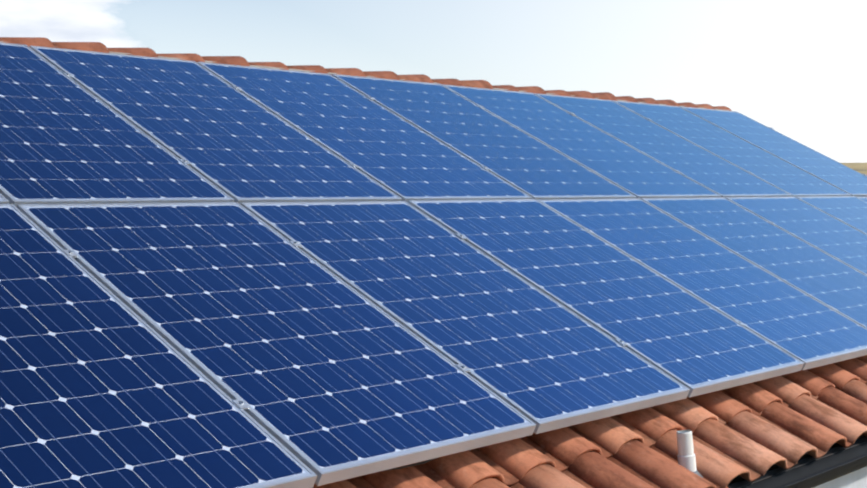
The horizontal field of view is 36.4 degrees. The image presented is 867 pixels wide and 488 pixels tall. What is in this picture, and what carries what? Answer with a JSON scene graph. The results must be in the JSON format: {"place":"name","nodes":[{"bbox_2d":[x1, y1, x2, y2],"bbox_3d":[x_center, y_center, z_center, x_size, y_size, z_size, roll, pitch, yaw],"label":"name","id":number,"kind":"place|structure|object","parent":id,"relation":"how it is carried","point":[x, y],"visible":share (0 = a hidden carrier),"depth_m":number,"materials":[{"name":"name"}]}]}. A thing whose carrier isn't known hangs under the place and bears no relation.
{"place":"outdoors","nodes":[
{"label":"outdoors","id":0,"kind":"place"},
{"bbox_2d":[0,41,866,487],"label":"house","id":1,"kind":"structure","parent":0,"point":[856,479],"depth_m":5.83,"materials":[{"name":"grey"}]},
{"bbox_2d":[0,37,731,110],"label":"ridge tiles","id":2,"kind":"object","parent":1,"relation":"on","point":[103,48],"visible":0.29,"depth_m":7.96,"materials":[{"name":"ceramic"}]},
{"bbox_2d":[313,355,866,487],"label":"roof tiles","id":3,"kind":"object","parent":1,"relation":"on","point":[752,431],"visible":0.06,"depth_m":5.03,"materials":[{"name":"ceramic"}]},
{"bbox_2d":[383,457,438,470],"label":"dc cables","id":4,"kind":"object","parent":3,"relation":"attached to","point":[426,461],"visible":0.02,"depth_m":3.98,"materials":[{"name":"black rubber"}]},
{"bbox_2d":[62,72,866,409],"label":"panel mounting","id":5,"kind":"object","parent":3,"relation":"on","point":[240,404],"visible":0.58,"depth_m":5.50,"materials":[{"name":"metal"}]},
{"bbox_2d":[0,193,9,203],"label":"solar panel","id":6,"kind":"object","parent":5,"relation":"attached to","point":[3,200],"visible":0.61,"depth_m":4.52,"materials":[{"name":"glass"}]},
{"bbox_2d":[0,43,233,206],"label":"solar panel","id":7,"kind":"object","parent":5,"relation":"attached to","point":[64,139],"visible":1,"depth_m":5.27,"materials":[{"name":"glass"}]},
{"bbox_2d":[0,204,316,487],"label":"solar panel","id":8,"kind":"object","parent":5,"relation":"attached to","point":[102,385],"visible":1,"depth_m":3.60,"materials":[{"name":"glass"}]},
{"bbox_2d":[30,46,401,204],"bbox_3d":[-1.034,-0.556,6.153,1.650,0.041,0.990,34,23,34],"label":"solar panel","id":9,"kind":"object","parent":5,"relation":"on","point":[238,146],"visible":0.96,"depth_m":6.07,"materials":[{"name":"glass"}]},
{"bbox_2d":[17,202,535,485],"bbox_3d":[-0.552,0.248,4.441,1.650,0.042,0.990,34,23,34],"label":"solar panel","id":10,"kind":"object","parent":5,"relation":"attached to","point":[326,375],"visible":1,"depth_m":4.33,"materials":[{"name":"glass"}]},
{"bbox_2d":[197,62,532,202],"bbox_3d":[-0.377,-0.587,6.922,1.650,0.042,0.990,34,23,34],"label":"solar panel","id":11,"kind":"object","parent":5,"relation":"on","point":[402,158],"visible":1,"depth_m":6.85,"materials":[{"name":"glass"}]},
{"bbox_2d":[241,201,689,433],"bbox_3d":[0.105,0.217,5.209,1.650,0.042,0.990,34,23,34],"label":"solar panel","id":12,"kind":"object","parent":5,"relation":"attached to","point":[542,361],"visible":0.98,"depth_m":5.11,"materials":[{"name":"glass"}]},
{"bbox_2d":[332,74,636,199],"bbox_3d":[0.280,-0.620,7.685,1.650,0.040,0.990,34,23,34],"label":"solar panel","id":13,"kind":"object","parent":5,"relation":"on","point":[528,164],"visible":0.98,"depth_m":7.62,"materials":[{"name":"glass"}]},
{"bbox_2d":[442,84,720,198],"bbox_3d":[0.936,-0.652,8.454,1.650,0.040,0.990,34,23,34],"label":"solar panel","id":14,"kind":"object","parent":5,"relation":"on","point":[628,168],"visible":0.98,"depth_m":8.39,"materials":[{"name":"glass"}]},
{"bbox_2d":[408,199,803,397],"bbox_3d":[0.763,0.183,5.973,1.650,0.041,0.990,34,23,34],"label":"solar panel","id":15,"kind":"object","parent":5,"relation":"attached to","point":[695,345],"visible":1,"depth_m":5.88,"materials":[{"name":"glass"}]},
{"bbox_2d":[534,93,791,197],"bbox_3d":[1.593,-0.684,9.219,1.650,0.041,0.990,34,23,34],"label":"solar panel","id":16,"kind":"object","parent":5,"relation":"attached to","point":[696,163],"visible":0.96,"depth_m":9.17,"materials":[{"name":"glass"}]},
{"bbox_2d":[538,198,866,369],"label":"solar panel","id":17,"kind":"object","parent":5,"relation":"attached to","point":[810,332],"visible":0.98,"depth_m":6.67,"materials":[{"name":"glass"}]},
{"bbox_2d":[613,100,851,196],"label":"solar panel","id":18,"kind":"object","parent":5,"relation":"attached to","point":[778,172],"visible":0.94,"depth_m":9.94,"materials":[{"name":"glass"}]},
{"bbox_2d":[641,197,866,327],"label":"solar panel","id":19,"kind":"object","parent":5,"relation":"attached to","point":[804,267],"visible":0.98,"depth_m":7.55,"materials":[{"name":"glass"}]},
{"bbox_2d":[680,106,866,196],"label":"solar panel","id":20,"kind":"object","parent":5,"relation":"on","point":[852,182],"visible":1,"depth_m":10.74,"materials":[{"name":"glass"}]},
{"bbox_2d":[726,196,866,274],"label":"solar panel","id":21,"kind":"object","parent":5,"relation":"attached to","point":[839,240],"visible":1,"depth_m":8.43,"materials":[{"name":"glass"}]},
{"bbox_2d":[797,196,866,233],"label":"solar panel","id":22,"kind":"object","parent":5,"relation":"attached to","point":[851,211],"visible":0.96,"depth_m":9.26,"materials":[{"name":"glass"}]},
{"bbox_2d":[857,197,866,201],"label":"solar panel","id":23,"kind":"object","parent":5,"relation":"attached to","point":[864,199],"visible":0.24,"depth_m":9.94,"materials":[{"name":"glass"}]},
{"bbox_2d":[676,430,702,477],"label":"vent pipe","id":24,"kind":"object","parent":3,"relation":"attached to","point":[686,457],"visible":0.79,"depth_m":4.87,"materials":[{"name":"white plastic"}]},
{"bbox_2d":[727,436,866,487],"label":"gutter","id":25,"kind":"object","parent":1,"relation":"attached to","point":[813,474],"visible":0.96,"depth_m":5.38,"materials":[{"name":"paint"}]},
{"bbox_2d":[0,0,866,162],"label":"sky","id":26,"kind":"structure","parent":0,"point":[797,69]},
{"bbox_2d":[841,163,866,174],"bbox_3d":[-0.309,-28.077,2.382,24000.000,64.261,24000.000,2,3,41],"label":"ground","id":27,"kind":"structure","parent":0,"point":[861,168],"depth_m":2147.61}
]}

